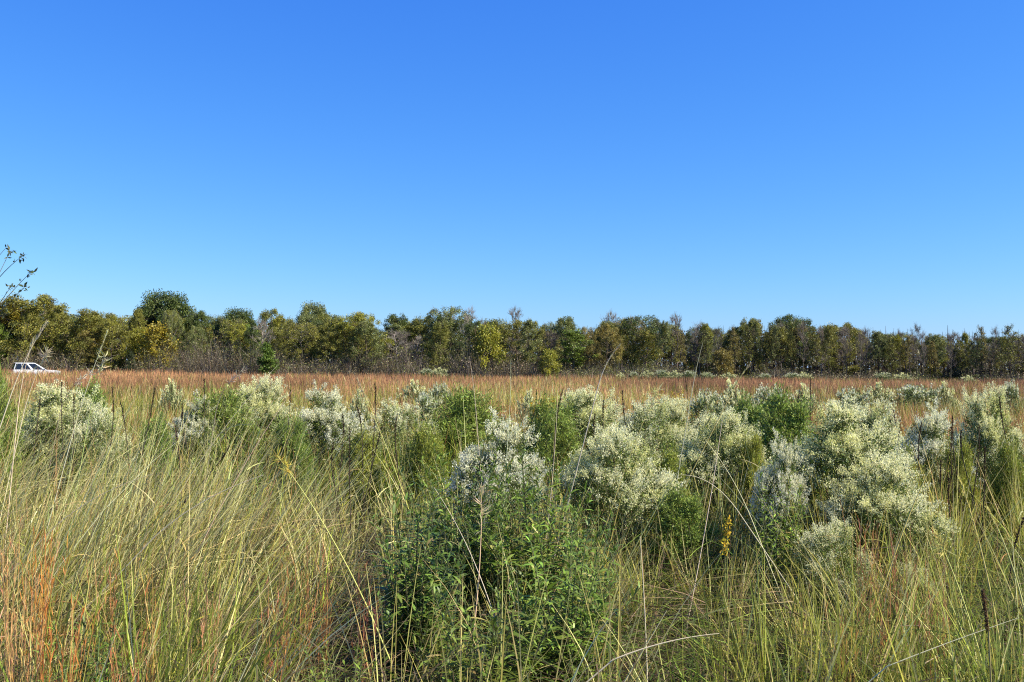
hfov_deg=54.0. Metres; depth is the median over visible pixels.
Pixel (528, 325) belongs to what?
leafy tree
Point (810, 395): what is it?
dead weed
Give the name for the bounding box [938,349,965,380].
cedar tree
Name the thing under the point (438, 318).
leafy tree
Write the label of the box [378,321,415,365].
leafy tree
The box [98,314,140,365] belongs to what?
leafy tree
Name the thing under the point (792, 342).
slender tree
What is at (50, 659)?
broomsedge clump
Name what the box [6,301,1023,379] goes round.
woodland
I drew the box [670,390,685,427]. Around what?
goldenrod
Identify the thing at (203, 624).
broomsedge clump
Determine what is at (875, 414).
flowering shrub
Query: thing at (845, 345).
bare tree
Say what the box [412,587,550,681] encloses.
grass tussock
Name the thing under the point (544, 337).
leafy tree
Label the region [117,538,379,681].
grass tussock
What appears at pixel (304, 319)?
tall tree
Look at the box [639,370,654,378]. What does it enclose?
flowering shrub
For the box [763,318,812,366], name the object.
tall tree
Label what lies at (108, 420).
flowering shrub
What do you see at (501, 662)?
grass tussock
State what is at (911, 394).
flowering shrub
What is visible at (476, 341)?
leafy tree
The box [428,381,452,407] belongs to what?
flowering shrub
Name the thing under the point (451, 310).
leafy tree
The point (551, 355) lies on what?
tree
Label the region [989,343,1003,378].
slender tree
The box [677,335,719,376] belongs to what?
leafy tree
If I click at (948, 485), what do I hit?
dead weed
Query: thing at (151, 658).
broomsedge clump
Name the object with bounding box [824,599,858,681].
broomsedge clump
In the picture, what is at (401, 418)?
flowering shrub
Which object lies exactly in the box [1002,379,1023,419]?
flowering shrub
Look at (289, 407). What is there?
dead weed
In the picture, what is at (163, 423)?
green shrub
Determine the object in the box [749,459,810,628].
leafy weed
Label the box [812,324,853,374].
leafy tree
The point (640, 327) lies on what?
leafy tree
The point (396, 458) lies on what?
dead weed
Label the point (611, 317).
bare tree
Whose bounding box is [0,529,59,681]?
broomsedge clump
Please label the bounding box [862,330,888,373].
leafy tree
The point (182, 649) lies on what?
grass tussock
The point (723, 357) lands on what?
tree
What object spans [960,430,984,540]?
dead weed
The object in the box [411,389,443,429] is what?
flowering shrub
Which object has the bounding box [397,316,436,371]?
leafy tree
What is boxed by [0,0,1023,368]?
sky
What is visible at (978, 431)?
dead weed
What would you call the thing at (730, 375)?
flowering shrub
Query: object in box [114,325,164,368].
leafy tree
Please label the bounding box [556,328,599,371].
leafy tree
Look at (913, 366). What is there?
bare tree
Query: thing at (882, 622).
broomsedge clump
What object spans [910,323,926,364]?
bare tree
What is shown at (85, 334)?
leafy tree
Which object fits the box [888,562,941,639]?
flowering shrub
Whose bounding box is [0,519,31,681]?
broomsedge clump
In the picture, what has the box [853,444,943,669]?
grass stalk
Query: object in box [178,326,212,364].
leafy tree
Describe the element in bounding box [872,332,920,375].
leafy tree
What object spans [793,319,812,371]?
bare tree
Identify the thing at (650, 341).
leafy tree
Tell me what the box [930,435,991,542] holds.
green shrub
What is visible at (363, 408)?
flowering shrub
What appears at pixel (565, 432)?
green shrub
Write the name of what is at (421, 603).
leafy weed
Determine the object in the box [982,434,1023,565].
green shrub
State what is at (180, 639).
grass tussock
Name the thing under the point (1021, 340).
bare tree
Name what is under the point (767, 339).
slender tree
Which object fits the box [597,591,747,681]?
grass tussock
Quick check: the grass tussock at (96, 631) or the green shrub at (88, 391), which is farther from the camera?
the green shrub at (88, 391)
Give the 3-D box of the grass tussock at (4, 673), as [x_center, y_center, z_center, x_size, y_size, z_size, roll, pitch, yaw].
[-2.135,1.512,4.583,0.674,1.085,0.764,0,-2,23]
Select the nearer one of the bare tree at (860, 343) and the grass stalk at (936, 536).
the grass stalk at (936, 536)
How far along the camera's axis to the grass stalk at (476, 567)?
5.61 m
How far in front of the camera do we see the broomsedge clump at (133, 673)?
4.16 m
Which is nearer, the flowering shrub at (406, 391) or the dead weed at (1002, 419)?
the dead weed at (1002, 419)
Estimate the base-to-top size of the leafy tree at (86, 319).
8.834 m
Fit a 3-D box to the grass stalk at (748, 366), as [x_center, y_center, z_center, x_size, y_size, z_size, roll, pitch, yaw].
[1.477,1.172,8.375,1.034,1.991,0.024,0,-1,0]
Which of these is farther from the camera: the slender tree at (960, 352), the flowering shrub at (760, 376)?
the slender tree at (960, 352)
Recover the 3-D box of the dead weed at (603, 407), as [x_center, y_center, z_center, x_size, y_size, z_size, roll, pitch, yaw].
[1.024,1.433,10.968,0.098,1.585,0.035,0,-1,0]
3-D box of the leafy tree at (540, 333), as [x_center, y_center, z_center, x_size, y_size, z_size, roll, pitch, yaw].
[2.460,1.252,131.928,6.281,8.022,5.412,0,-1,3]
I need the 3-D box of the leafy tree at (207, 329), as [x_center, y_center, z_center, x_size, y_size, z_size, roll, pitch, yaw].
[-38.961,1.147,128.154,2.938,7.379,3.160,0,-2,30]
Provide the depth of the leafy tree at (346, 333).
121.80 m
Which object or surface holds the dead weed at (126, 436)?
on the ground at (614, 634)
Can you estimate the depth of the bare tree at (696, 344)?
121.98 m
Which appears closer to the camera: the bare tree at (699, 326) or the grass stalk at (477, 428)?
the grass stalk at (477, 428)
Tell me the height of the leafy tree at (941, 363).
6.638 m
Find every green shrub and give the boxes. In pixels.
[0,351,27,532]
[65,373,114,481]
[131,407,181,507]
[166,383,270,498]
[256,412,325,511]
[338,424,388,529]
[394,419,453,526]
[418,380,520,487]
[511,390,588,514]
[639,481,723,591]
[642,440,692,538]
[725,388,774,501]
[728,425,771,544]
[746,379,829,517]
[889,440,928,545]
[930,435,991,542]
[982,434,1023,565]
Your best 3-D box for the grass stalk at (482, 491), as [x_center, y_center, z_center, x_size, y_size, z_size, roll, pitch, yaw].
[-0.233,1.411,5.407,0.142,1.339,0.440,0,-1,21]
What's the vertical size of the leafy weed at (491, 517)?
1.478 m
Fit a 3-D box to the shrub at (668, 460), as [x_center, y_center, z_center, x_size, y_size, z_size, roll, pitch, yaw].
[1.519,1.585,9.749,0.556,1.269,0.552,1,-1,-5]
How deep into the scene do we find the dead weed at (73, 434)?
10.97 m
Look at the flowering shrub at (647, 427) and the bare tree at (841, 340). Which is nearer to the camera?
the flowering shrub at (647, 427)
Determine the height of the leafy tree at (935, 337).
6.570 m
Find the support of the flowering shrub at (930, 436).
on the ground at (614, 634)
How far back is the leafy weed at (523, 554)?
6.50 m
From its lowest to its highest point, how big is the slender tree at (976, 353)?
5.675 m
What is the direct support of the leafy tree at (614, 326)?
on the ground at (614, 634)
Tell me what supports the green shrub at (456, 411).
on the ground at (614, 634)
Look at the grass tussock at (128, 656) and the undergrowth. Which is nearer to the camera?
the grass tussock at (128, 656)
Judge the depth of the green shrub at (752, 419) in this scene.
12.49 m
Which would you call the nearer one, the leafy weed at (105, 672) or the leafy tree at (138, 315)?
the leafy weed at (105, 672)
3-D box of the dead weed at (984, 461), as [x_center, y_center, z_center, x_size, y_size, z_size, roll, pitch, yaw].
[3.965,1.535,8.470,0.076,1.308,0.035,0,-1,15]
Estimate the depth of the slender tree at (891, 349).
119.82 m
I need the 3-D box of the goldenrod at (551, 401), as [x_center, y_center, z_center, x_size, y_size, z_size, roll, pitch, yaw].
[0.672,1.638,16.970,0.339,1.460,0.197,2,-2,-43]
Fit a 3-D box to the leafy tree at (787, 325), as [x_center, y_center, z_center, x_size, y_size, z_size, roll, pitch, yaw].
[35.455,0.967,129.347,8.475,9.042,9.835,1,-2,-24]
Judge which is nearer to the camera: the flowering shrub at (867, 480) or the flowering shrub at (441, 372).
the flowering shrub at (867, 480)
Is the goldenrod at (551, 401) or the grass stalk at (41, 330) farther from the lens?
the goldenrod at (551, 401)
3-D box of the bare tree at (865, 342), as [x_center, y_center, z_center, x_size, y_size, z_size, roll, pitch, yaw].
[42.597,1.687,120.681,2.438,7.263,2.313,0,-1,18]
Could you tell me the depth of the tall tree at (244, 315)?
131.61 m
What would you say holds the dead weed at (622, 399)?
on the ground at (614, 634)
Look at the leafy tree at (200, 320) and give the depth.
135.57 m
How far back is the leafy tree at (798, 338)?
127.39 m
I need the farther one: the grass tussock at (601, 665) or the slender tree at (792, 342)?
the slender tree at (792, 342)
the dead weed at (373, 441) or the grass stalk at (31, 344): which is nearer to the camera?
the grass stalk at (31, 344)
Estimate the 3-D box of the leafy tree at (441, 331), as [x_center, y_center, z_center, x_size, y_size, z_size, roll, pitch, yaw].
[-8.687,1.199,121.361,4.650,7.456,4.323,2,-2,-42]
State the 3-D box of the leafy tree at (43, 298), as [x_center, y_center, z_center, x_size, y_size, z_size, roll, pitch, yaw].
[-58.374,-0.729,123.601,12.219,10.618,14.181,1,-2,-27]
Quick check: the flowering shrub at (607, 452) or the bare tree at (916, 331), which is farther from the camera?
the bare tree at (916, 331)
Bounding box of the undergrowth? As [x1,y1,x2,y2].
[0,331,1023,385]
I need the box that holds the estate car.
[12,362,57,374]
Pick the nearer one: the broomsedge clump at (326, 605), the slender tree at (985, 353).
the broomsedge clump at (326, 605)
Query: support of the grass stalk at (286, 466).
on the ground at (614, 634)
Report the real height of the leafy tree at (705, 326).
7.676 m
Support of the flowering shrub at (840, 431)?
on the ground at (614, 634)
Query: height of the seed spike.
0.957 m
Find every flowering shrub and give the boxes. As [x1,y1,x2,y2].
[1,379,114,520]
[53,400,141,520]
[154,377,186,417]
[166,390,225,501]
[229,372,303,496]
[283,379,375,502]
[345,387,373,428]
[358,397,439,498]
[396,378,428,408]
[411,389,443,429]
[419,368,431,378]
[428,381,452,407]
[430,367,450,377]
[437,407,565,570]
[511,387,540,428]
[520,384,634,496]
[552,421,690,580]
[598,392,692,508]
[628,372,638,378]
[634,394,709,485]
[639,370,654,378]
[655,369,668,380]
[665,370,681,380]
[674,405,771,534]
[681,370,696,379]
[682,388,728,434]
[698,372,716,380]
[710,377,751,428]
[717,372,738,380]
[740,427,815,590]
[748,382,790,413]
[756,373,771,380]
[765,394,929,568]
[771,514,884,641]
[782,372,800,380]
[791,381,821,420]
[798,372,812,379]
[814,448,959,600]
[835,386,872,428]
[836,395,910,479]
[862,381,896,408]
[873,372,891,381]
[880,398,986,517]
[886,383,942,416]
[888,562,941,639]
[892,372,912,380]
[929,379,960,411]
[948,381,1023,528]
[960,375,976,384]
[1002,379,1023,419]
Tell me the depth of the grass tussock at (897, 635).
5.32 m
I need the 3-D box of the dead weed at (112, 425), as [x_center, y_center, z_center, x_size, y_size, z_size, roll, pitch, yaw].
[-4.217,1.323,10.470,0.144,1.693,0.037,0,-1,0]
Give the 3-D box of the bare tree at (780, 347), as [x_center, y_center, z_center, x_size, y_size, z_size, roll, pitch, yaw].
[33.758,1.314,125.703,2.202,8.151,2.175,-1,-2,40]
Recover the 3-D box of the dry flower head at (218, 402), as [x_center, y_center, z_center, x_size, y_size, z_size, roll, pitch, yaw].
[-3.013,1.209,10.479,0.539,1.942,0.158,0,-1,0]
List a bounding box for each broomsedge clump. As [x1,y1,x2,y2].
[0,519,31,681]
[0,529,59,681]
[0,577,45,681]
[19,518,53,678]
[24,526,71,679]
[39,591,97,681]
[84,544,120,681]
[108,612,156,681]
[138,565,166,681]
[183,560,223,681]
[261,577,289,681]
[278,523,334,681]
[303,540,334,681]
[349,563,380,681]
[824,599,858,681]
[854,514,880,669]
[865,570,891,679]
[882,523,937,663]
[922,559,950,681]
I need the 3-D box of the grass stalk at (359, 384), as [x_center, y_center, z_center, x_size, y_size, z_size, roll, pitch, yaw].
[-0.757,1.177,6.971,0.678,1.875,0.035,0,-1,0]
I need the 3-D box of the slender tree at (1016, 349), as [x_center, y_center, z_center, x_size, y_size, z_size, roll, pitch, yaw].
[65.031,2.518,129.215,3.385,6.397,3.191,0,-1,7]
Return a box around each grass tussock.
[0,541,161,681]
[0,554,138,681]
[16,516,253,681]
[36,499,287,681]
[65,529,254,681]
[107,560,291,681]
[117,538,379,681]
[197,533,400,681]
[255,584,399,681]
[324,548,493,681]
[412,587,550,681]
[429,562,581,681]
[504,567,622,681]
[530,586,691,681]
[551,516,726,681]
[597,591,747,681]
[660,535,854,681]
[664,550,797,681]
[726,615,851,681]
[743,564,893,681]
[771,553,1015,681]
[843,532,957,681]
[848,566,983,681]
[877,563,1023,681]
[895,563,1022,681]
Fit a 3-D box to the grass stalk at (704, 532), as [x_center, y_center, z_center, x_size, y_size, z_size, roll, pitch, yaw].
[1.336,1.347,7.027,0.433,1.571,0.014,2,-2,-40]
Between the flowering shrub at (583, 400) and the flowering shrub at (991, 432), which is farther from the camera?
the flowering shrub at (583, 400)
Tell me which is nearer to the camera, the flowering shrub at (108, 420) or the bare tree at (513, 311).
the flowering shrub at (108, 420)
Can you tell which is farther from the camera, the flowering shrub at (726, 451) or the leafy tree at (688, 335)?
the leafy tree at (688, 335)
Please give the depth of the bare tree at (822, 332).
121.75 m
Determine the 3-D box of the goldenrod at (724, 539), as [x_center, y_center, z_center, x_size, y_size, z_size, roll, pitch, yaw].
[1.390,1.628,6.546,0.097,0.987,0.087,0,-1,0]
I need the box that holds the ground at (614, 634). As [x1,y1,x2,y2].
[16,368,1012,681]
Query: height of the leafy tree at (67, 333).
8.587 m
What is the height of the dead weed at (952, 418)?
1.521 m
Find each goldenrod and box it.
[529,399,538,418]
[546,395,556,407]
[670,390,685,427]
[719,515,731,657]
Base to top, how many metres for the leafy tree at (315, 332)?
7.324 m
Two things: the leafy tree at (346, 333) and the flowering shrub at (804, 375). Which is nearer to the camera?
the flowering shrub at (804, 375)
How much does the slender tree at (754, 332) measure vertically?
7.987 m
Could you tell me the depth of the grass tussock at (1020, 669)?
5.14 m
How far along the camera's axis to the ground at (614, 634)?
6.92 m
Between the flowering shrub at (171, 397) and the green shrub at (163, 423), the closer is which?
the green shrub at (163, 423)
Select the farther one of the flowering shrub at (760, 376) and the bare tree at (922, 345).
the bare tree at (922, 345)
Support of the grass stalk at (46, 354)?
on the ground at (614, 634)
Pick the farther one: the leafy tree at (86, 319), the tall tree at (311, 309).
the tall tree at (311, 309)
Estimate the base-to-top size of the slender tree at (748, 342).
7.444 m
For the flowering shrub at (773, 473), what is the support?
on the ground at (614, 634)
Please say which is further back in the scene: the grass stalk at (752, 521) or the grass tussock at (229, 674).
the grass stalk at (752, 521)
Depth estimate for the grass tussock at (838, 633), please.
4.99 m
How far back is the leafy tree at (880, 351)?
133.87 m
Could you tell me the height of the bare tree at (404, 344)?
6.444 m
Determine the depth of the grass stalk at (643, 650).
4.67 m
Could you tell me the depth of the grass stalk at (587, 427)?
7.98 m
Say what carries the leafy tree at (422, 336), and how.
on the ground at (614, 634)
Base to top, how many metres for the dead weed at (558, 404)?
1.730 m
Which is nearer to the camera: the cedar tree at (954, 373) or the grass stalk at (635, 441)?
the grass stalk at (635, 441)
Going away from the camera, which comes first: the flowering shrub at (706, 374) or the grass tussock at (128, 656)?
the grass tussock at (128, 656)
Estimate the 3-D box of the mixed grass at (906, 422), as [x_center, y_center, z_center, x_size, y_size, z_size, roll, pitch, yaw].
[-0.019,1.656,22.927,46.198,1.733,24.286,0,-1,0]
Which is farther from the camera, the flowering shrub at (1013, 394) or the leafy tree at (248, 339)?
the leafy tree at (248, 339)
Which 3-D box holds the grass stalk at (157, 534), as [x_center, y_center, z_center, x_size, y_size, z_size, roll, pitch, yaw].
[-2.214,1.427,5.867,1.507,1.299,0.007,0,-1,0]
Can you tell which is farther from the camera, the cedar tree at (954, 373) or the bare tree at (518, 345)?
the bare tree at (518, 345)
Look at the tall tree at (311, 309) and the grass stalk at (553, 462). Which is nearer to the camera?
the grass stalk at (553, 462)
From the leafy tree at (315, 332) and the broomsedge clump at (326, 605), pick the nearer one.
the broomsedge clump at (326, 605)
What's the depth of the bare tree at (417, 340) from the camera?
122.60 m
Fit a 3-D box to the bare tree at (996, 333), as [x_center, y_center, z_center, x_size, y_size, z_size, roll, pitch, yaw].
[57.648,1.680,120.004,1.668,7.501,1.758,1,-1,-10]
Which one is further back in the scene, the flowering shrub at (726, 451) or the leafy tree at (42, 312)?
the leafy tree at (42, 312)
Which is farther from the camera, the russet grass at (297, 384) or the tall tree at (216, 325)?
the tall tree at (216, 325)
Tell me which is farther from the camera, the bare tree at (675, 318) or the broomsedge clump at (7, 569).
the bare tree at (675, 318)
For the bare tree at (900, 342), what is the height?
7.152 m
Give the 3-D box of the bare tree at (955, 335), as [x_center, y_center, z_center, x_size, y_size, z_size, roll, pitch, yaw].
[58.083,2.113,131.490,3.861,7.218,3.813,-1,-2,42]
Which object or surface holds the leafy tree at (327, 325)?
on the ground at (614, 634)
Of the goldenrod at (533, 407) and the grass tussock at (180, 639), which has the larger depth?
the goldenrod at (533, 407)
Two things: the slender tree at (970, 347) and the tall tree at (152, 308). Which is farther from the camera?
the tall tree at (152, 308)
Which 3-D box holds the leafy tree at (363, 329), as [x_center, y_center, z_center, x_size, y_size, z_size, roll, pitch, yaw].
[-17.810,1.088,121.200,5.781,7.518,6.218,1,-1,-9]
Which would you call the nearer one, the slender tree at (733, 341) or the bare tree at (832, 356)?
the slender tree at (733, 341)
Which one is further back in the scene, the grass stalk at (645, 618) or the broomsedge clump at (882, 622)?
the broomsedge clump at (882, 622)
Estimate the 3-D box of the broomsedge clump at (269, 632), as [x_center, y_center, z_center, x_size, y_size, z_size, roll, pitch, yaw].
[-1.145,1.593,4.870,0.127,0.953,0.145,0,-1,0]
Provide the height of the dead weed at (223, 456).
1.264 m
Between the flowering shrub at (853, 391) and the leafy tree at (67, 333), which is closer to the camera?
the flowering shrub at (853, 391)
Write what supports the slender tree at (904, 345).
on the ground at (614, 634)
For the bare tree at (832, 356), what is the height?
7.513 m
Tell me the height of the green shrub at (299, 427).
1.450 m
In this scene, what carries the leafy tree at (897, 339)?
on the ground at (614, 634)
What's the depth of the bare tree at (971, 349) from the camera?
126.17 m
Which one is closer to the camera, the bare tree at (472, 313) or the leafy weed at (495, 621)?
the leafy weed at (495, 621)
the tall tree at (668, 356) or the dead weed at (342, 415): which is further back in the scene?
the tall tree at (668, 356)
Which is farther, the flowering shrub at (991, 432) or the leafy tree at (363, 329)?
the leafy tree at (363, 329)
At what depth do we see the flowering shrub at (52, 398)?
11.77 m
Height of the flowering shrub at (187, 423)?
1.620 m
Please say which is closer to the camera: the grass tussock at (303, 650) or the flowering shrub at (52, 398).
the grass tussock at (303, 650)
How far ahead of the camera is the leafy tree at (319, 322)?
126.97 m
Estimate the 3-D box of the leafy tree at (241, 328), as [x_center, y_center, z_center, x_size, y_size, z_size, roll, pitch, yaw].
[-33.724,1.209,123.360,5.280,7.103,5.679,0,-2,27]
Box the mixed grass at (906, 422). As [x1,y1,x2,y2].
[0,385,1023,534]
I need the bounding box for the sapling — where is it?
[0,244,37,318]
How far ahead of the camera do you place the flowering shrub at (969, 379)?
109.90 m
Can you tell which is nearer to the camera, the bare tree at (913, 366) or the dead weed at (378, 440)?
the dead weed at (378, 440)
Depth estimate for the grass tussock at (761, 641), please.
5.18 m
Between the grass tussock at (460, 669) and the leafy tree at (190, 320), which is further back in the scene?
the leafy tree at (190, 320)
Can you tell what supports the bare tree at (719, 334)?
on the ground at (614, 634)
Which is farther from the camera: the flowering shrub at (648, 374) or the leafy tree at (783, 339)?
the leafy tree at (783, 339)
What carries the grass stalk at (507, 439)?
on the ground at (614, 634)
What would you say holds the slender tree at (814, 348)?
on the ground at (614, 634)
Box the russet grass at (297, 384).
[0,367,1023,427]
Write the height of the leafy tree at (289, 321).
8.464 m
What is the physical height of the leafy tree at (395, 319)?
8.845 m
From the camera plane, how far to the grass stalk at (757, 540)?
6.57 m
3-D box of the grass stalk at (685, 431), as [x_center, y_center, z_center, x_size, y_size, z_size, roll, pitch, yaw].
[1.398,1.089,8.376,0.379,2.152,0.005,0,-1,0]
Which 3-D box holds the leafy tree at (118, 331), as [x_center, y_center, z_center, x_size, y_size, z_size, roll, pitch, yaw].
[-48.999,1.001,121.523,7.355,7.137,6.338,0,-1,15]
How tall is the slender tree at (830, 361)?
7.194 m
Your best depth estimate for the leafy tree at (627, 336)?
127.72 m
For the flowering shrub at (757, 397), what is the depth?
21.93 m
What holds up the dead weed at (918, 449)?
on the ground at (614, 634)
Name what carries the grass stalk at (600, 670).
on the ground at (614, 634)
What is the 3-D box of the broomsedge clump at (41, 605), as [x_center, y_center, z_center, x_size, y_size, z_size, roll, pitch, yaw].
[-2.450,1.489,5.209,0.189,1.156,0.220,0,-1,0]
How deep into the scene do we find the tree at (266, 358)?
116.73 m
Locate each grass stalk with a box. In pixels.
[0,320,48,427]
[0,345,55,518]
[2,337,33,569]
[2,474,151,579]
[22,475,262,674]
[29,330,107,592]
[66,348,112,549]
[133,366,276,563]
[173,391,291,600]
[268,446,399,681]
[356,376,426,567]
[435,489,511,664]
[468,478,490,677]
[469,357,484,527]
[501,383,510,538]
[544,392,557,559]
[550,343,620,573]
[586,633,718,681]
[593,383,662,562]
[610,413,712,592]
[624,610,666,681]
[640,363,750,574]
[640,540,647,681]
[658,343,702,591]
[683,425,721,645]
[688,475,827,644]
[706,441,791,621]
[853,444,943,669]
[868,618,1017,681]
[929,528,987,681]
[957,473,1003,679]
[985,506,1023,610]
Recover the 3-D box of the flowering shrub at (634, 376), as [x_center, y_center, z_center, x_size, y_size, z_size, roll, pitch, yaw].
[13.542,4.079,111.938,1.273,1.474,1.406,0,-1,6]
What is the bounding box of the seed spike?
[980,588,991,681]
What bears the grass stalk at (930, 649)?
on the ground at (614, 634)
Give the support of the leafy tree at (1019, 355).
on the ground at (614, 634)
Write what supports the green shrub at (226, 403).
on the ground at (614, 634)
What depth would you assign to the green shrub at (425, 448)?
11.31 m
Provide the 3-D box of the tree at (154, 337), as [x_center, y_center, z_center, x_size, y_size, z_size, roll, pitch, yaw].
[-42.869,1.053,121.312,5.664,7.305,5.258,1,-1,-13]
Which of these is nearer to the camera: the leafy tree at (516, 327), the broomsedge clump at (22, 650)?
the broomsedge clump at (22, 650)
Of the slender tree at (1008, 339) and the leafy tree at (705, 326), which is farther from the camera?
the leafy tree at (705, 326)
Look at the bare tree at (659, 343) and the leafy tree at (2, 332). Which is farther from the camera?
the bare tree at (659, 343)
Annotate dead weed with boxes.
[27,398,40,512]
[60,382,64,507]
[72,393,75,500]
[103,387,113,507]
[120,401,130,480]
[132,388,155,499]
[144,445,229,548]
[175,425,182,513]
[181,405,203,524]
[203,378,204,482]
[288,389,290,426]
[330,442,344,550]
[334,413,344,532]
[348,427,351,588]
[349,427,382,573]
[356,406,364,527]
[367,383,376,522]
[394,415,402,516]
[549,389,562,521]
[602,400,607,504]
[621,390,646,541]
[810,377,811,434]
[918,422,921,485]
[939,460,942,524]
[947,477,954,556]
[950,426,953,536]
[951,415,965,535]
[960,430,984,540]
[969,424,980,520]
[980,447,986,578]
[998,396,1023,510]
[1002,517,1023,632]
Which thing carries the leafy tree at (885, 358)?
on the ground at (614, 634)
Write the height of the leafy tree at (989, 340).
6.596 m
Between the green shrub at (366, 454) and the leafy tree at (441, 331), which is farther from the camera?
the leafy tree at (441, 331)
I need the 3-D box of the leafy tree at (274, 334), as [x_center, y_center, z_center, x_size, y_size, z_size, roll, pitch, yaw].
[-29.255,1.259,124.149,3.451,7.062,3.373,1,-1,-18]
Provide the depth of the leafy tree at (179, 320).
122.29 m
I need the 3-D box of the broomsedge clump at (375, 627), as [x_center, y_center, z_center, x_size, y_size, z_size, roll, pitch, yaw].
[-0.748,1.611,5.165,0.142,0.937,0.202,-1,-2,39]
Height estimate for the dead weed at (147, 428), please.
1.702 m
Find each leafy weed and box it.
[33,585,143,681]
[298,635,376,681]
[343,489,475,681]
[388,437,530,653]
[412,560,575,681]
[456,448,620,657]
[487,502,641,681]
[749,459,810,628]
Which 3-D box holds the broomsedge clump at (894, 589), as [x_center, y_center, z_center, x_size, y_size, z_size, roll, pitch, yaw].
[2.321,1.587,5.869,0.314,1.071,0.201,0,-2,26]
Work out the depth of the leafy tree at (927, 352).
126.50 m
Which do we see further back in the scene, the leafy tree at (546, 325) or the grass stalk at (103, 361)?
the leafy tree at (546, 325)
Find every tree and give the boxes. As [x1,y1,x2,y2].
[0,292,80,364]
[0,301,35,366]
[0,322,14,369]
[6,307,47,361]
[15,305,49,365]
[35,301,54,360]
[38,304,79,368]
[47,312,81,368]
[55,314,87,363]
[56,307,116,368]
[62,329,108,370]
[69,312,109,350]
[75,320,136,371]
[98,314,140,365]
[99,311,123,366]
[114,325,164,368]
[123,351,136,371]
[127,307,146,369]
[131,288,202,348]
[131,320,180,371]
[156,309,191,367]
[160,310,184,365]
[173,309,217,364]
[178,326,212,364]
[185,312,213,359]
[198,323,217,358]
[207,314,226,354]
[214,317,251,365]
[216,306,261,349]
[217,323,259,371]
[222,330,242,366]
[225,324,261,361]
[239,324,260,371]
[249,319,275,362]
[256,308,295,360]
[256,341,279,375]
[261,323,287,367]
[264,316,283,357]
[264,316,300,368]
[276,321,324,372]
[286,312,319,366]
[293,319,331,367]
[295,300,330,355]
[299,312,350,361]
[306,317,348,372]
[316,325,364,373]
[323,311,398,368]
[340,320,387,373]
[358,330,380,359]
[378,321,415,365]
[379,313,419,364]
[379,330,412,374]
[395,330,416,372]
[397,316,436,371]
[408,336,427,367]
[410,316,438,368]
[416,320,456,374]
[420,306,477,367]
[420,315,466,369]
[446,320,499,373]
[460,307,477,353]
[465,322,495,368]
[468,321,512,373]
[483,318,513,353]
[493,319,549,371]
[502,306,520,371]
[510,331,530,360]
[511,320,549,373]
[515,318,543,377]
[536,321,568,363]
[536,347,562,375]
[540,329,561,361]
[541,315,585,373]
[542,330,561,371]
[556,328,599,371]
[572,326,607,370]
[581,332,600,369]
[582,323,625,371]
[586,320,635,369]
[599,310,620,361]
[611,319,640,367]
[612,316,645,367]
[618,314,663,369]
[626,327,667,374]
[649,316,664,367]
[654,320,674,366]
[658,322,686,367]
[668,311,686,369]
[675,330,688,363]
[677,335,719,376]
[685,327,702,372]
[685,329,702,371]
[687,320,706,373]
[691,332,720,371]
[692,328,716,371]
[693,321,713,371]
[707,328,728,371]
[709,347,735,375]
[710,325,722,363]
[721,327,745,369]
[727,325,742,372]
[730,317,767,375]
[739,324,759,375]
[742,319,764,369]
[744,326,758,375]
[749,320,764,374]
[756,314,829,372]
[759,324,776,370]
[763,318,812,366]
[764,325,794,373]
[767,325,782,374]
[775,322,788,367]
[783,322,796,374]
[786,326,813,369]
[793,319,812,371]
[806,327,827,376]
[811,325,830,375]
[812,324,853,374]
[816,321,874,375]
[816,327,833,375]
[821,325,838,371]
[826,333,839,374]
[833,327,868,373]
[836,329,851,372]
[840,324,853,373]
[854,327,865,366]
[855,331,865,370]
[859,327,874,377]
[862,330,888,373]
[863,334,901,370]
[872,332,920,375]
[872,334,890,371]
[882,337,901,373]
[884,333,908,375]
[893,330,906,364]
[897,334,915,373]
[903,332,916,371]
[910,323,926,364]
[915,331,928,366]
[917,335,953,376]
[919,333,947,376]
[919,340,942,376]
[924,339,942,375]
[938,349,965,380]
[942,332,968,371]
[945,333,956,380]
[954,339,968,379]
[957,332,972,374]
[962,340,981,376]
[964,339,988,378]
[968,335,979,371]
[974,326,990,376]
[974,335,1008,377]
[983,343,1003,376]
[987,326,1000,379]
[989,337,1019,376]
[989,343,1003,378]
[995,324,1020,378]
[1005,334,1023,378]
[1006,334,1023,373]
[1006,337,1023,374]
[1017,335,1023,368]
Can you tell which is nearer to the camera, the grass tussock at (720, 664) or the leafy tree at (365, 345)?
the grass tussock at (720, 664)
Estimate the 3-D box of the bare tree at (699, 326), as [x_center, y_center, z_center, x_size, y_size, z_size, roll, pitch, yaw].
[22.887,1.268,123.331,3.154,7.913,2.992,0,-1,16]
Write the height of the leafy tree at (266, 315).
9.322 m
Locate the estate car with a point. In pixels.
(18, 366)
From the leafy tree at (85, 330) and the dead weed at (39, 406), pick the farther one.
the leafy tree at (85, 330)
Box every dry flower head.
[44,367,93,495]
[203,364,246,499]
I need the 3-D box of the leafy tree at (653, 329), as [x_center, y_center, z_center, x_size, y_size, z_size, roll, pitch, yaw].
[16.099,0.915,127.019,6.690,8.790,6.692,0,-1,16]
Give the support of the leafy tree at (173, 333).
on the ground at (614, 634)
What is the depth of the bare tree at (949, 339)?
119.16 m
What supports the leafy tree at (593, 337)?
on the ground at (614, 634)

